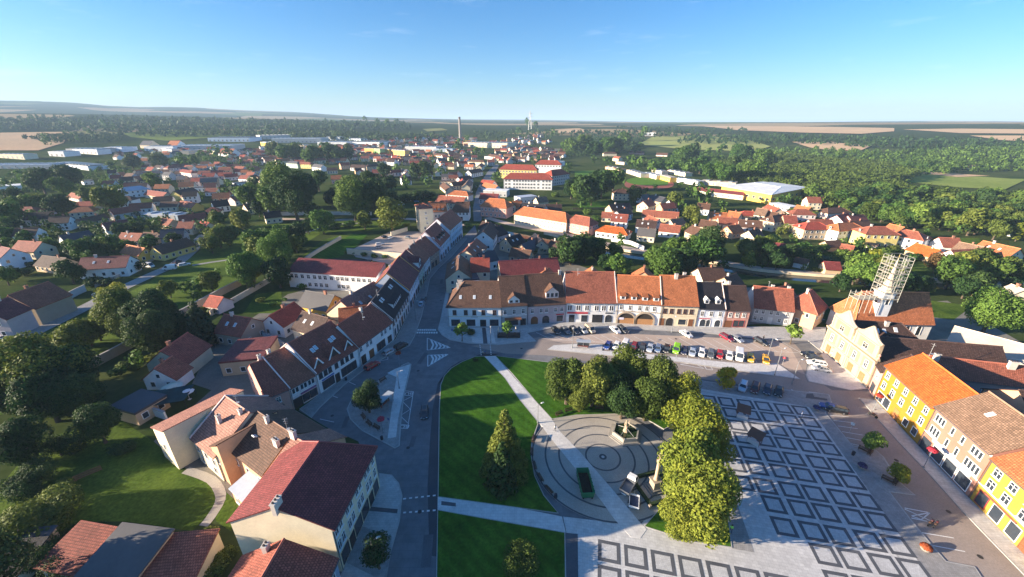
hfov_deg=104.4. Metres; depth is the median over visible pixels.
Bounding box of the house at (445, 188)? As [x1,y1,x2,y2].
[440,182,453,193]
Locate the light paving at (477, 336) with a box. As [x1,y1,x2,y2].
[470,328,495,343]
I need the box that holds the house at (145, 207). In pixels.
[128,202,156,212]
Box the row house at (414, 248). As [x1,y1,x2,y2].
[406,240,430,278]
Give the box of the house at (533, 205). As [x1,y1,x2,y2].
[519,202,548,209]
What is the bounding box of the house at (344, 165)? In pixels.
[339,162,349,169]
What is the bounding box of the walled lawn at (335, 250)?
[312,234,367,258]
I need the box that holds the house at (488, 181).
[480,180,496,187]
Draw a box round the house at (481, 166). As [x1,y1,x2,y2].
[476,163,483,170]
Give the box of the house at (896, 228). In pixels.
[886,223,905,231]
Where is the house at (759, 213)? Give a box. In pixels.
[753,206,768,220]
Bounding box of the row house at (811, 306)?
[791,287,828,329]
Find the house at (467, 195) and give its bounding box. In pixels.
[447,190,473,201]
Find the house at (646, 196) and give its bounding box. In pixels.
[636,193,649,202]
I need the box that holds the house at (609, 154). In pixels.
[602,152,616,155]
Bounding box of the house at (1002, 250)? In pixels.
[977,240,1023,258]
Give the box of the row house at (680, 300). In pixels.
[658,272,698,325]
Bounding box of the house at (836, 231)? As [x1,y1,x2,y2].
[825,220,860,241]
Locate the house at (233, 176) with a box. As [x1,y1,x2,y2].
[223,173,238,180]
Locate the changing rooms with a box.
[698,187,744,199]
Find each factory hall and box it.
[0,153,38,159]
[0,162,70,168]
[48,150,80,156]
[58,161,108,170]
[66,147,116,152]
[72,148,111,154]
[104,146,137,151]
[141,211,188,220]
[143,145,183,150]
[162,148,179,152]
[180,149,201,154]
[181,144,245,149]
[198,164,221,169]
[207,137,261,141]
[256,134,290,138]
[260,141,277,145]
[271,137,327,142]
[317,141,353,144]
[326,136,349,140]
[347,138,369,140]
[352,141,390,146]
[384,148,391,153]
[391,149,409,155]
[405,146,443,150]
[434,148,456,151]
[463,141,516,147]
[605,166,621,169]
[626,169,648,177]
[644,172,660,178]
[652,169,668,174]
[667,169,692,176]
[676,177,703,185]
[703,179,737,185]
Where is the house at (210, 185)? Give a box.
[203,182,217,190]
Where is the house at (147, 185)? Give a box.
[129,183,150,189]
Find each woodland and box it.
[0,113,410,133]
[0,116,972,368]
[0,150,267,191]
[6,201,218,262]
[21,130,124,143]
[135,127,449,139]
[316,151,464,166]
[347,132,445,140]
[473,129,566,139]
[486,150,559,167]
[561,135,640,157]
[569,129,691,136]
[616,125,747,132]
[643,151,724,171]
[677,132,1023,151]
[679,206,818,235]
[719,149,1023,230]
[728,143,1023,174]
[777,237,936,277]
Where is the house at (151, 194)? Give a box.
[143,190,169,198]
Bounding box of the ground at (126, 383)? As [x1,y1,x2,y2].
[0,101,1023,576]
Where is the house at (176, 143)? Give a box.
[167,141,185,145]
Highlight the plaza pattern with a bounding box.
[598,395,930,576]
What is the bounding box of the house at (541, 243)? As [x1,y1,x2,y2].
[527,233,549,253]
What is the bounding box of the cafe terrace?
[497,332,519,337]
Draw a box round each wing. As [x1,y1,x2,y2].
[209,411,277,485]
[499,164,538,178]
[503,173,552,189]
[535,160,561,172]
[546,169,569,185]
[928,343,1023,392]
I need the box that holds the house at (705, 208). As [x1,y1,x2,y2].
[697,202,710,215]
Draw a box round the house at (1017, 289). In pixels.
[991,283,1023,297]
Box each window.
[141,410,149,419]
[225,368,232,372]
[240,366,246,371]
[291,386,299,395]
[300,382,307,390]
[302,391,310,401]
[307,378,315,386]
[309,387,317,397]
[322,375,334,389]
[334,527,340,539]
[337,536,343,552]
[339,520,343,530]
[341,360,356,377]
[341,529,347,544]
[341,540,350,564]
[345,507,350,517]
[347,516,353,531]
[349,501,353,510]
[351,509,356,523]
[354,512,362,536]
[357,497,362,511]
[360,491,364,504]
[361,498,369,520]
[365,481,370,494]
[368,475,372,487]
[372,466,376,479]
[373,478,378,495]
[376,338,385,351]
[387,335,391,343]
[451,319,459,325]
[467,320,474,325]
[490,320,498,325]
[510,320,517,324]
[542,316,548,322]
[556,315,562,321]
[569,315,574,321]
[576,305,580,310]
[581,315,587,321]
[592,315,602,322]
[605,315,611,321]
[677,319,686,324]
[698,319,705,325]
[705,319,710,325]
[713,320,720,326]
[732,320,744,326]
[838,325,844,332]
[839,341,844,349]
[850,350,856,359]
[862,341,868,349]
[863,359,868,368]
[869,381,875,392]
[875,390,884,403]
[880,380,886,390]
[881,396,890,409]
[885,371,890,380]
[888,389,895,398]
[893,379,899,388]
[897,397,904,407]
[901,417,908,427]
[902,387,908,396]
[906,406,914,416]
[910,426,917,436]
[911,396,918,405]
[914,326,922,334]
[916,415,924,426]
[918,435,931,453]
[921,405,929,415]
[928,424,934,433]
[929,444,944,465]
[931,427,937,436]
[933,413,940,421]
[934,430,940,439]
[936,416,942,424]
[939,418,946,427]
[940,456,957,477]
[942,438,949,448]
[948,427,956,436]
[952,447,959,457]
[953,469,971,491]
[958,436,966,445]
[961,456,969,466]
[964,459,973,470]
[968,444,976,454]
[969,463,976,473]
[971,448,980,457]
[972,466,980,477]
[973,489,989,509]
[976,451,984,461]
[983,478,996,492]
[987,504,1004,524]
[991,467,1003,481]
[998,491,1011,507]
[1003,520,1022,542]
[1005,481,1019,495]
[1015,508,1023,523]
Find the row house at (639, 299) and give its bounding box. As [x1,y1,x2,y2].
[615,274,661,324]
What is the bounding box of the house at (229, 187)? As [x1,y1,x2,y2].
[226,183,238,190]
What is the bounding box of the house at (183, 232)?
[159,227,189,243]
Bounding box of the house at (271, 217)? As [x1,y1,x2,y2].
[263,210,282,223]
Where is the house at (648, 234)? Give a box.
[636,226,656,242]
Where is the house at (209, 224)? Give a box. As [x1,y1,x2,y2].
[198,219,214,232]
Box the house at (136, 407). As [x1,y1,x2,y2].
[111,388,170,425]
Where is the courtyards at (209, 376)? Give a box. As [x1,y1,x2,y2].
[192,288,354,394]
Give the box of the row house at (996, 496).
[969,451,1023,553]
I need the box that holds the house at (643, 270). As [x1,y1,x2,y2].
[631,264,654,275]
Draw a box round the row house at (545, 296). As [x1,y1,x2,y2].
[524,269,565,324]
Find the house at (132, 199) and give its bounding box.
[123,196,140,206]
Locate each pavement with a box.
[300,238,466,417]
[340,473,402,576]
[346,526,391,576]
[428,354,496,556]
[438,290,825,352]
[695,379,981,576]
[805,353,867,390]
[859,398,1023,574]
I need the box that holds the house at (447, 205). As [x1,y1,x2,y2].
[428,200,449,210]
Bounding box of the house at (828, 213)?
[816,206,851,218]
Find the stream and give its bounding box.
[507,231,987,291]
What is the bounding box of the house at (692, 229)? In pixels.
[684,224,700,238]
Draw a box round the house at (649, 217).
[644,215,662,228]
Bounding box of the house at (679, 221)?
[665,216,685,228]
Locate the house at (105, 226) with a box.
[101,219,130,235]
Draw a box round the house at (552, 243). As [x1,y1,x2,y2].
[548,238,561,253]
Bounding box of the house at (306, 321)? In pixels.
[290,309,337,338]
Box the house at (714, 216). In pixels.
[707,210,726,220]
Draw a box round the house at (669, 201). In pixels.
[666,200,682,211]
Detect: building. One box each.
[287,258,385,290]
[414,203,433,232]
[513,206,571,232]
[947,326,1023,359]
[1007,358,1023,364]
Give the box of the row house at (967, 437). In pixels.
[917,391,1023,496]
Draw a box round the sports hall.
[721,181,807,203]
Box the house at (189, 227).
[176,219,198,234]
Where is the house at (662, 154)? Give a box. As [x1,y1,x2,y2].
[656,153,667,156]
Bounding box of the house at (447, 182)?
[439,180,456,185]
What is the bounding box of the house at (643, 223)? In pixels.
[635,218,656,232]
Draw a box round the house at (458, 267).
[445,254,471,292]
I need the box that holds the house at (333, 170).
[327,167,337,173]
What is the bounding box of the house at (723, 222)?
[715,216,737,228]
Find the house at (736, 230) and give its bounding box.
[721,223,744,238]
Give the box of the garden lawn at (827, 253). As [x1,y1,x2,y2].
[813,249,861,255]
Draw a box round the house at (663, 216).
[641,209,678,221]
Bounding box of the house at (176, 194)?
[169,187,198,199]
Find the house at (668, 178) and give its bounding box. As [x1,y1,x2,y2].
[660,175,676,181]
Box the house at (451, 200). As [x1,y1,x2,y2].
[435,194,468,208]
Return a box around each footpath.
[182,467,225,526]
[192,223,357,265]
[437,497,565,532]
[485,356,646,537]
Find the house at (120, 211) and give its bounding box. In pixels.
[108,205,141,220]
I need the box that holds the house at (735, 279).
[715,272,744,284]
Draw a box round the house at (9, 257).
[0,244,32,267]
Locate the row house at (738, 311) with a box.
[722,280,750,327]
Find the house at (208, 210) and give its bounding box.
[202,207,223,213]
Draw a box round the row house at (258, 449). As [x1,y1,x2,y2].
[231,409,325,479]
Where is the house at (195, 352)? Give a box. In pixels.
[144,332,213,373]
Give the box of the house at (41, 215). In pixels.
[22,211,61,225]
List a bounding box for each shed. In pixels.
[1,536,48,576]
[15,525,61,540]
[33,520,117,576]
[73,522,174,576]
[141,528,223,576]
[203,295,233,313]
[776,242,785,248]
[792,257,809,268]
[818,261,841,273]
[819,240,841,251]
[839,244,854,256]
[865,242,878,249]
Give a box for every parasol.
[160,381,182,389]
[182,388,193,399]
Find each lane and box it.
[22,234,204,336]
[282,218,463,225]
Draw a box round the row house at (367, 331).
[335,303,393,365]
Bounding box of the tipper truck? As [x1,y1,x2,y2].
[619,472,638,495]
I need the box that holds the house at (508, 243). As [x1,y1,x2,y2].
[499,233,525,252]
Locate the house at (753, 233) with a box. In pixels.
[740,227,764,239]
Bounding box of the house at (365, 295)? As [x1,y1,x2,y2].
[325,281,379,320]
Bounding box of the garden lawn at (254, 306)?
[244,291,281,312]
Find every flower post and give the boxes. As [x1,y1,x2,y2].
[377,416,384,432]
[873,393,884,409]
[922,446,938,467]
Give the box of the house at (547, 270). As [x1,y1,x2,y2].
[540,267,552,272]
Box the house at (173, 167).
[163,165,182,172]
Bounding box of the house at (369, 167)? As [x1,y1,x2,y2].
[365,164,377,170]
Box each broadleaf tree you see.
[0,186,24,198]
[0,198,27,219]
[0,216,19,225]
[0,223,20,229]
[0,226,14,238]
[0,236,11,247]
[0,266,20,285]
[0,330,93,392]
[0,360,27,414]
[0,414,55,465]
[0,524,39,576]
[2,365,77,422]
[3,193,31,206]
[6,266,22,281]
[7,237,28,247]
[9,219,26,226]
[14,229,33,240]
[20,167,57,193]
[22,342,103,379]
[26,193,48,208]
[34,371,107,418]
[39,192,74,213]
[39,236,61,248]
[43,177,74,196]
[45,333,60,345]
[49,164,83,185]
[49,319,87,347]
[50,259,86,283]
[58,239,75,249]
[60,244,77,259]
[63,401,122,443]
[65,238,97,259]
[66,316,101,346]
[75,186,89,200]
[80,236,95,253]
[84,318,108,340]
[87,183,128,208]
[87,286,135,331]
[92,234,101,248]
[93,281,126,294]
[98,233,120,251]
[104,308,134,338]
[109,222,132,236]
[116,239,135,250]
[117,287,178,322]
[119,309,177,352]
[120,152,141,168]
[124,220,144,232]
[138,234,159,249]
[140,171,162,185]
[147,151,168,165]
[152,309,188,342]
[156,279,178,297]
[163,231,181,242]
[196,232,222,253]
[197,270,222,291]
[202,223,230,247]
[207,210,222,224]
[208,212,227,226]
[219,225,240,243]
[223,231,235,245]
[225,251,264,288]
[228,208,251,230]
[230,182,257,204]
[239,228,271,256]
[242,176,259,188]
[243,234,261,254]
[249,199,263,216]
[254,185,281,210]
[256,160,292,207]
[256,228,293,261]
[260,254,291,287]
[262,227,280,233]
[264,140,276,155]
[268,169,314,219]
[271,223,291,237]
[274,144,290,157]
[286,141,304,157]
[287,221,308,237]
[288,234,302,251]
[295,172,317,197]
[300,144,319,162]
[300,217,314,233]
[303,202,319,216]
[308,209,335,233]
[311,169,327,190]
[314,145,323,157]
[318,142,336,159]
[323,190,335,206]
[330,144,345,157]
[332,175,369,220]
[334,179,350,188]
[342,143,354,159]
[350,196,373,215]
[351,378,381,412]
[352,170,381,187]
[356,210,372,229]
[359,176,391,217]
[374,196,407,230]
[376,162,391,175]
[378,173,396,189]
[385,189,398,200]
[408,162,419,179]
[417,160,433,177]
[544,357,585,404]
[548,247,557,257]
[556,233,583,264]
[556,251,566,264]
[559,242,579,264]
[563,179,574,198]
[564,137,578,151]
[566,377,596,410]
[570,183,579,199]
[572,171,601,199]
[576,354,620,406]
[577,134,593,152]
[578,231,598,242]
[578,237,598,262]
[585,140,603,157]
[586,187,600,205]
[589,168,614,197]
[590,245,606,260]
[593,236,607,259]
[597,253,613,270]
[597,369,636,407]
[599,136,615,151]
[605,242,623,255]
[605,378,640,418]
[606,167,624,190]
[606,252,624,270]
[610,343,649,389]
[611,136,626,153]
[618,130,631,144]
[618,257,633,274]
[626,184,643,204]
[628,376,671,420]
[638,353,679,388]
[643,245,665,269]
[649,248,683,275]
[657,424,724,503]
[657,495,707,543]
[660,458,740,549]
[661,390,728,442]
[662,240,669,248]
[664,370,702,414]
[666,236,690,252]
[666,245,693,274]
[667,191,683,205]
[673,145,690,160]
[681,258,697,272]
[682,204,700,221]
[687,142,700,158]
[687,236,723,267]
[688,234,701,257]
[692,155,709,173]
[693,225,728,247]
[702,162,722,179]
[705,417,737,464]
[716,163,736,180]
[716,247,727,260]
[722,472,743,514]
[725,155,741,166]
[729,143,743,158]
[734,237,756,251]
[736,160,754,176]
[738,144,754,159]
[738,243,756,256]
[741,250,756,267]
[748,161,768,178]
[753,148,772,163]
[753,234,776,255]
[759,242,782,264]
[766,251,789,269]
[781,244,801,258]
[803,183,821,196]
[824,190,836,207]
[829,273,852,291]
[832,189,850,206]
[838,196,858,210]
[841,264,868,284]
[844,252,880,279]
[848,186,865,196]
[851,200,873,214]
[854,260,884,287]
[855,189,871,198]
[858,202,880,217]
[861,431,888,449]
[862,185,879,196]
[866,248,897,261]
[870,181,882,188]
[871,195,889,202]
[872,198,888,215]
[873,256,907,285]
[875,206,888,221]
[877,188,893,195]
[878,182,895,189]
[878,203,893,221]
[882,205,906,223]
[883,193,894,203]
[883,269,914,290]
[886,462,911,483]
[889,202,908,222]
[892,198,907,203]
[893,193,908,200]
[895,188,911,194]
[899,209,920,227]
[903,190,918,197]
[904,274,927,291]
[908,196,923,202]
[908,201,935,226]
[916,184,930,193]
[916,188,930,197]
[919,275,937,292]
[924,252,948,273]
[925,209,946,227]
[929,204,943,211]
[931,202,951,213]
[932,192,956,199]
[933,210,954,229]
[934,254,976,287]
[935,197,950,204]
[942,213,961,230]
[947,199,971,207]
[947,202,969,213]
[951,251,993,272]
[952,276,981,298]
[954,207,995,235]
[955,192,973,202]
[959,190,972,195]
[961,284,1023,332]
[965,270,997,295]
[968,202,984,208]
[971,217,990,234]
[971,247,1001,260]
[974,188,996,196]
[974,193,1000,207]
[981,256,1017,282]
[983,219,1012,239]
[984,207,1002,213]
[993,204,1004,211]
[994,187,1006,192]
[994,190,1008,198]
[996,212,1012,218]
[998,256,1023,281]
[1000,277,1023,287]
[1003,206,1018,214]
[1004,198,1023,204]
[1010,222,1023,240]
[1011,202,1023,209]
[1012,211,1023,223]
[1015,192,1023,200]
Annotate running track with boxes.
[625,177,673,189]
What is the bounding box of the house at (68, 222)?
[48,214,77,230]
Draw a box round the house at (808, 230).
[791,220,827,239]
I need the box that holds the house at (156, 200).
[152,196,175,205]
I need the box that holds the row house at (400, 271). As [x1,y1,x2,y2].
[374,256,419,309]
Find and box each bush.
[0,471,44,505]
[0,482,85,537]
[0,507,47,537]
[3,454,60,490]
[17,533,64,573]
[20,268,34,275]
[24,260,36,266]
[30,434,87,457]
[33,484,84,524]
[36,553,69,576]
[43,522,76,551]
[53,476,75,489]
[81,279,96,287]
[83,276,102,282]
[95,277,114,284]
[105,365,129,376]
[105,440,137,455]
[116,361,131,370]
[134,261,148,269]
[143,351,159,361]
[197,306,206,312]
[203,553,232,576]
[204,525,221,536]
[214,544,238,559]
[255,297,264,301]
[268,301,277,306]
[296,283,306,288]
[329,222,341,228]
[341,220,355,226]
[398,193,411,202]
[407,192,422,200]
[413,190,428,198]
[425,191,435,197]
[464,222,472,227]
[467,328,474,334]
[501,537,540,576]
[551,192,558,196]
[582,209,593,214]
[591,215,600,220]
[770,233,783,242]
[797,241,812,249]
[809,245,820,253]
[810,267,823,271]
[814,255,831,261]
[816,243,830,252]
[887,245,901,249]
[889,249,903,255]
[907,253,923,260]
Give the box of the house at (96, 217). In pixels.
[75,213,110,227]
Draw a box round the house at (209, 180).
[200,177,219,186]
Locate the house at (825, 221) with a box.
[806,217,833,224]
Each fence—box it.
[51,465,101,492]
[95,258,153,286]
[573,207,604,209]
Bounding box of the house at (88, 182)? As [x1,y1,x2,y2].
[81,180,93,184]
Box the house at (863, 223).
[851,218,870,226]
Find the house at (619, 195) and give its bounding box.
[611,187,628,200]
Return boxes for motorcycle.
[868,411,877,418]
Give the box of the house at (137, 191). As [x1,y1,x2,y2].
[120,185,149,196]
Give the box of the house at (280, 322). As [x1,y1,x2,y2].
[262,301,304,337]
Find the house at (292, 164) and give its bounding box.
[286,161,298,167]
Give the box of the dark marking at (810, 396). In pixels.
[806,394,826,400]
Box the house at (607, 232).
[595,225,632,239]
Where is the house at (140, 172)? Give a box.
[135,171,162,174]
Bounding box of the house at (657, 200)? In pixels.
[647,194,667,205]
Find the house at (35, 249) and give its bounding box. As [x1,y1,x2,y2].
[11,239,58,259]
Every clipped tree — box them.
[359,529,391,569]
[453,322,468,341]
[502,320,513,337]
[785,324,804,343]
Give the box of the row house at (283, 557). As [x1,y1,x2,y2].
[228,538,340,576]
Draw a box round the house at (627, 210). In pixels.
[611,207,632,220]
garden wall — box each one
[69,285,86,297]
[92,280,240,365]
[151,407,167,419]
[209,277,269,315]
[261,331,283,346]
[281,211,371,215]
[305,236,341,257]
[346,248,401,257]
[390,227,407,235]
[611,238,644,249]
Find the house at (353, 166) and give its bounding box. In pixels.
[350,164,365,170]
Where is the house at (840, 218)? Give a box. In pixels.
[829,212,849,223]
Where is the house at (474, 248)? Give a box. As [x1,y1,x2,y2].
[458,238,487,260]
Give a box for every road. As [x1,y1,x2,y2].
[299,225,970,576]
[473,164,498,220]
[473,333,1023,576]
[485,217,1023,283]
[542,333,804,373]
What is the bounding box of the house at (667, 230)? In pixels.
[658,223,680,237]
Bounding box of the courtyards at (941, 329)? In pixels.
[868,301,1023,389]
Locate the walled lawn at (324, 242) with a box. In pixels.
[300,233,351,257]
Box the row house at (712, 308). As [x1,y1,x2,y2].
[695,282,726,326]
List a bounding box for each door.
[293,395,303,408]
[335,372,340,382]
[349,529,356,548]
[361,354,366,364]
[369,348,374,358]
[369,489,374,506]
[480,320,485,326]
[520,318,525,324]
[658,318,664,324]
[688,319,693,325]
[724,320,731,326]
[766,317,772,323]
[825,344,830,353]
[834,352,840,361]
[846,362,852,371]
[857,371,864,381]
[891,407,899,420]
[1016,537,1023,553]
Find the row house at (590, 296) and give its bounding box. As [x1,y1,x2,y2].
[563,271,617,322]
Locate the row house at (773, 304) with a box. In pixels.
[748,281,794,325]
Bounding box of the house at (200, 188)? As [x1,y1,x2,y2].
[193,186,203,191]
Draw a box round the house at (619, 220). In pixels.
[610,212,628,228]
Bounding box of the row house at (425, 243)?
[416,236,439,269]
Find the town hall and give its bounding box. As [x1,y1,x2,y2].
[821,310,1007,387]
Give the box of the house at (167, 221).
[158,217,177,228]
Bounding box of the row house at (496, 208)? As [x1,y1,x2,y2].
[480,198,513,218]
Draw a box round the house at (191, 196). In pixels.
[182,191,200,202]
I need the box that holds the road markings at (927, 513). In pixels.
[321,329,964,551]
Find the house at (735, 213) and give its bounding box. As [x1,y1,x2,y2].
[727,210,742,219]
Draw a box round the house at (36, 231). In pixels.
[11,225,48,240]
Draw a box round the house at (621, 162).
[616,161,627,164]
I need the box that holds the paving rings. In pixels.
[532,417,665,522]
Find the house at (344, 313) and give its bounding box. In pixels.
[338,302,366,322]
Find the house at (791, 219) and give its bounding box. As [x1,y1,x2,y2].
[781,214,798,231]
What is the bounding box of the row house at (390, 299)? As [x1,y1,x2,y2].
[367,278,409,338]
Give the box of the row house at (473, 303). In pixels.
[445,279,500,326]
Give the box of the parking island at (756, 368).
[547,344,799,378]
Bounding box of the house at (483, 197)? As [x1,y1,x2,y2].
[479,192,500,203]
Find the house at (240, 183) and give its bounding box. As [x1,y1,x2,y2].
[232,181,246,185]
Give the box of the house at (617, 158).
[613,156,622,160]
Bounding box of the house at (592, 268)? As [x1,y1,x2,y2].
[585,266,597,270]
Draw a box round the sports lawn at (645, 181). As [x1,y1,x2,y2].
[626,177,667,185]
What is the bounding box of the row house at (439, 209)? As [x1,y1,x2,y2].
[430,203,446,220]
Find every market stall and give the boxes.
[736,403,751,419]
[747,426,765,446]
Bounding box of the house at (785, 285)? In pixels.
[779,282,796,295]
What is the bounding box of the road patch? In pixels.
[341,279,442,567]
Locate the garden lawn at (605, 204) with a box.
[573,201,608,207]
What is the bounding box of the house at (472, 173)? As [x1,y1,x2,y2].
[465,168,482,177]
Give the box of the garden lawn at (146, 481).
[0,421,214,534]
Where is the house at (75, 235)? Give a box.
[58,230,94,241]
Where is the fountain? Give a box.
[608,420,641,446]
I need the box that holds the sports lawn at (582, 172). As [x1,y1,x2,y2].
[575,170,603,176]
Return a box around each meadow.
[0,221,409,415]
[69,131,124,133]
[123,130,285,140]
[424,128,445,130]
[642,136,769,150]
[907,173,1023,188]
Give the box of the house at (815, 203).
[801,197,822,209]
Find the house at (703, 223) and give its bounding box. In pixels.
[698,218,717,227]
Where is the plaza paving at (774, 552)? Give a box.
[563,389,917,576]
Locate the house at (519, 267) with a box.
[496,255,559,278]
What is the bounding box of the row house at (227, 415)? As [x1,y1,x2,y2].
[189,395,289,480]
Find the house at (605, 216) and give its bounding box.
[601,211,613,221]
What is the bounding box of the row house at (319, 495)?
[226,441,379,571]
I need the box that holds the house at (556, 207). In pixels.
[546,203,561,211]
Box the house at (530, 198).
[514,194,537,202]
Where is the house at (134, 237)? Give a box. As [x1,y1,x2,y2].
[118,230,144,245]
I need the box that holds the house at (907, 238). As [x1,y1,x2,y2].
[896,228,932,248]
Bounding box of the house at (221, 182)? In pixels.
[190,177,223,184]
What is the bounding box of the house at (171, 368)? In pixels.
[140,355,194,389]
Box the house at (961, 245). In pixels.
[951,241,984,249]
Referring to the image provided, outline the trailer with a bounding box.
[628,491,639,509]
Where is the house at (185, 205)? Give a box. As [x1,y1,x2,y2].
[178,201,203,211]
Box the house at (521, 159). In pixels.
[514,157,525,161]
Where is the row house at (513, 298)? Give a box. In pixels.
[498,275,527,325]
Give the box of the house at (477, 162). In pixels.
[468,160,486,166]
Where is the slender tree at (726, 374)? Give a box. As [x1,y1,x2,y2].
[716,367,737,389]
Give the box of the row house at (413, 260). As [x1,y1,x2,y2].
[400,249,424,287]
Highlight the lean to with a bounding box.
[228,471,258,504]
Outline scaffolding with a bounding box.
[845,253,914,312]
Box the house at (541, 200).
[533,196,548,204]
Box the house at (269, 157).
[261,156,274,161]
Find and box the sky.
[0,0,1023,121]
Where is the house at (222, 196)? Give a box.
[212,192,231,200]
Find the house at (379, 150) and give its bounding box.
[373,148,384,152]
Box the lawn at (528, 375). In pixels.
[496,356,672,429]
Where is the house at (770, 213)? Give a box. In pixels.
[765,209,778,216]
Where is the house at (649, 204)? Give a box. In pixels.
[636,198,655,211]
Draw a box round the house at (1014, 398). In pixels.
[980,388,1023,413]
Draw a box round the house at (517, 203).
[512,199,521,210]
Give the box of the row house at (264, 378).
[246,354,292,408]
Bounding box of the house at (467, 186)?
[461,179,472,191]
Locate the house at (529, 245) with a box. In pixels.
[517,237,538,255]
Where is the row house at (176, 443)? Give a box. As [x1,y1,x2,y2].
[150,388,243,469]
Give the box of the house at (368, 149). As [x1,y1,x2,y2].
[364,148,373,152]
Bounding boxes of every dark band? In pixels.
[369,507,397,512]
[441,501,455,505]
[482,328,487,343]
[566,533,577,576]
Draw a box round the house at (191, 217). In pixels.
[177,212,206,221]
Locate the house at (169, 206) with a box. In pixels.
[158,201,179,211]
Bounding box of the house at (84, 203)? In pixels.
[74,201,104,208]
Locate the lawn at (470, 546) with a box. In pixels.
[436,510,565,576]
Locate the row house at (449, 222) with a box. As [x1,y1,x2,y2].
[425,209,462,248]
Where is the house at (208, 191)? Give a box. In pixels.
[204,188,220,195]
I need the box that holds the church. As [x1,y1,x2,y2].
[826,255,934,339]
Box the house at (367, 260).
[328,258,371,261]
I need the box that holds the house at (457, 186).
[449,181,465,190]
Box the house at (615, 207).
[605,202,633,211]
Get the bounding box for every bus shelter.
[378,391,393,407]
[576,339,590,348]
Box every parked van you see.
[142,262,154,267]
[162,264,176,269]
[584,323,595,332]
[621,338,629,346]
[672,342,680,353]
[735,346,744,361]
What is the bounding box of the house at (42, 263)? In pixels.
[33,254,78,273]
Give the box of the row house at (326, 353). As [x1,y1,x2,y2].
[281,320,359,393]
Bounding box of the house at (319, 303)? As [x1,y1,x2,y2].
[298,290,341,316]
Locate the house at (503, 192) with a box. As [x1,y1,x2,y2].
[483,188,509,196]
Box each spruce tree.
[185,301,218,347]
[478,409,528,486]
[483,441,518,500]
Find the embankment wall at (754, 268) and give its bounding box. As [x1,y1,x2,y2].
[544,232,1001,286]
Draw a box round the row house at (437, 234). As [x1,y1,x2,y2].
[415,221,449,261]
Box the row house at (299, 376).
[257,347,318,408]
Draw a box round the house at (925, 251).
[904,243,942,261]
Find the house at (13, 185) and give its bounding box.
[0,183,21,190]
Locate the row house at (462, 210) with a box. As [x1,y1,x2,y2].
[452,202,470,220]
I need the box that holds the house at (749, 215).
[741,209,753,219]
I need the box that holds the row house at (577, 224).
[567,215,598,235]
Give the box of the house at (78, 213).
[68,207,98,218]
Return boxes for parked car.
[178,262,190,266]
[363,360,380,370]
[382,348,395,355]
[393,341,407,350]
[418,301,424,306]
[419,405,428,419]
[551,326,560,333]
[560,326,570,333]
[569,325,579,334]
[578,325,587,333]
[603,340,611,349]
[609,325,620,333]
[612,340,620,349]
[617,324,628,333]
[631,341,637,348]
[639,342,646,351]
[646,343,653,352]
[654,343,661,352]
[662,343,669,352]
[679,329,692,337]
[680,345,687,354]
[688,347,696,356]
[698,347,705,357]
[707,347,714,358]
[716,349,722,358]
[719,332,734,341]
[725,350,733,359]
[730,334,743,342]
[737,379,748,392]
[746,352,754,362]
[750,380,760,393]
[753,336,769,345]
[762,354,770,363]
[762,383,772,394]
[773,385,783,396]
[800,351,818,356]
[805,354,823,359]
[806,359,827,365]
[811,365,832,372]
[818,402,838,412]
[824,404,848,414]
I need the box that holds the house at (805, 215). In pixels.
[785,209,815,221]
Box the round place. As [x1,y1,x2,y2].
[531,414,668,523]
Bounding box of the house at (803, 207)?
[794,204,812,211]
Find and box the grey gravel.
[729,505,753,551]
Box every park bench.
[536,471,543,482]
[544,484,552,492]
[595,405,603,409]
[858,444,871,454]
[881,474,896,484]
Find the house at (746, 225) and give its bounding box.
[738,218,762,231]
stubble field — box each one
[0,132,66,149]
[552,128,590,132]
[706,126,893,133]
[794,141,871,150]
[906,129,1023,132]
[930,172,986,176]
[970,135,1023,140]
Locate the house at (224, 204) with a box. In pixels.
[211,198,230,211]
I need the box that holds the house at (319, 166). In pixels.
[312,164,326,170]
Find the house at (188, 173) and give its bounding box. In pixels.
[179,169,197,177]
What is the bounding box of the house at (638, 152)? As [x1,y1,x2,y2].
[628,151,644,154]
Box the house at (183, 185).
[178,182,195,189]
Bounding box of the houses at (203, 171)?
[101,134,565,187]
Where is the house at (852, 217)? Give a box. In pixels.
[846,213,867,220]
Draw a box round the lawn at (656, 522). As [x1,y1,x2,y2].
[644,504,731,547]
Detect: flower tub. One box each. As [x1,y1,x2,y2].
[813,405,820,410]
[857,461,867,469]
[919,542,932,552]
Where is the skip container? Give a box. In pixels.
[576,467,594,498]
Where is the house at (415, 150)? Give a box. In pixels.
[412,149,419,152]
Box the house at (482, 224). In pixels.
[477,220,495,231]
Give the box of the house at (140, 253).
[119,244,151,261]
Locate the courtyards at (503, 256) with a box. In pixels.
[487,244,824,324]
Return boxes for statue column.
[643,453,664,496]
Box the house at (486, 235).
[473,221,498,249]
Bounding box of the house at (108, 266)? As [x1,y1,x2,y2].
[78,254,141,278]
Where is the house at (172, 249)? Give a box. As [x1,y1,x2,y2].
[149,237,196,260]
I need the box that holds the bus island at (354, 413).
[347,362,410,448]
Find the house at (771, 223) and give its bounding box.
[759,212,784,231]
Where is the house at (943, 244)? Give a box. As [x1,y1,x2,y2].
[928,235,960,251]
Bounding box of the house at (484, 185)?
[481,182,501,190]
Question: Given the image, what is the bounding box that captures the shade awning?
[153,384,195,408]
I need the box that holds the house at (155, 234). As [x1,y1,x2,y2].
[143,230,161,243]
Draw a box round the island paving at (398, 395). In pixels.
[388,364,409,437]
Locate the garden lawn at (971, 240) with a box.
[960,238,980,244]
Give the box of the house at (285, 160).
[275,158,289,164]

